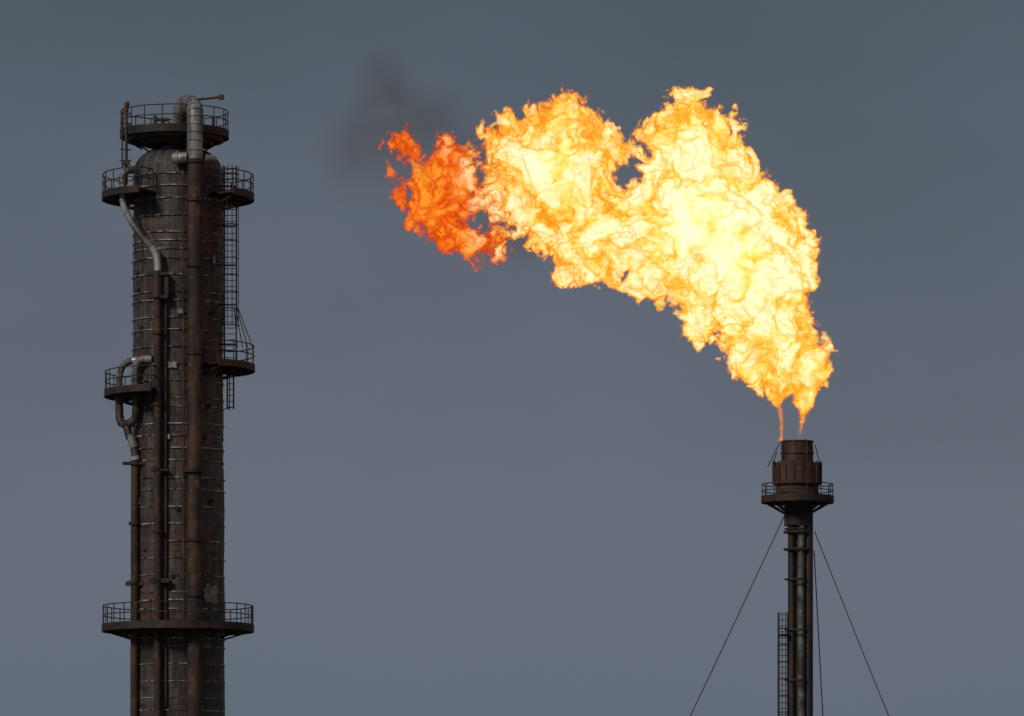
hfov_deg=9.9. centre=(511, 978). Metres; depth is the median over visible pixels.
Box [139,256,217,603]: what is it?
bare patches
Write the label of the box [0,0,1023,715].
sky
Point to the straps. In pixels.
(178, 422)
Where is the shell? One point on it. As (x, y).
(158, 159)
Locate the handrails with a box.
[102,103,253,623]
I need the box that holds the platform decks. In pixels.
[102,123,254,639]
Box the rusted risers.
[130,162,201,715]
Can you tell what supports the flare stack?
on the ground
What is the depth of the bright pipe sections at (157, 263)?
297.25 m
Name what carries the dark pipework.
on the platform decks
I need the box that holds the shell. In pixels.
[133,145,224,715]
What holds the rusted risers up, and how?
attached to the shell
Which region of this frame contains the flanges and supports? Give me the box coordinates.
[122,158,213,596]
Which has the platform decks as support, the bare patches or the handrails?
the handrails
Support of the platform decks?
attached to the shell
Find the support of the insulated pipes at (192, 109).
on the platform decks
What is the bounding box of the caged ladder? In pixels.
[217,165,253,408]
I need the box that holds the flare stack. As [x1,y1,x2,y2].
[690,438,888,715]
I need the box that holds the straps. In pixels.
[132,172,224,712]
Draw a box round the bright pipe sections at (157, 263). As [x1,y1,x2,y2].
[129,245,161,460]
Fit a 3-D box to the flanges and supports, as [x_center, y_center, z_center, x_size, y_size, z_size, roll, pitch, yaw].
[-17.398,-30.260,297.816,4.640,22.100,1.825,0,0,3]
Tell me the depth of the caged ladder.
299.06 m
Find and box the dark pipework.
[115,95,233,455]
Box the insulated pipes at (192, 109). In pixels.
[116,95,215,448]

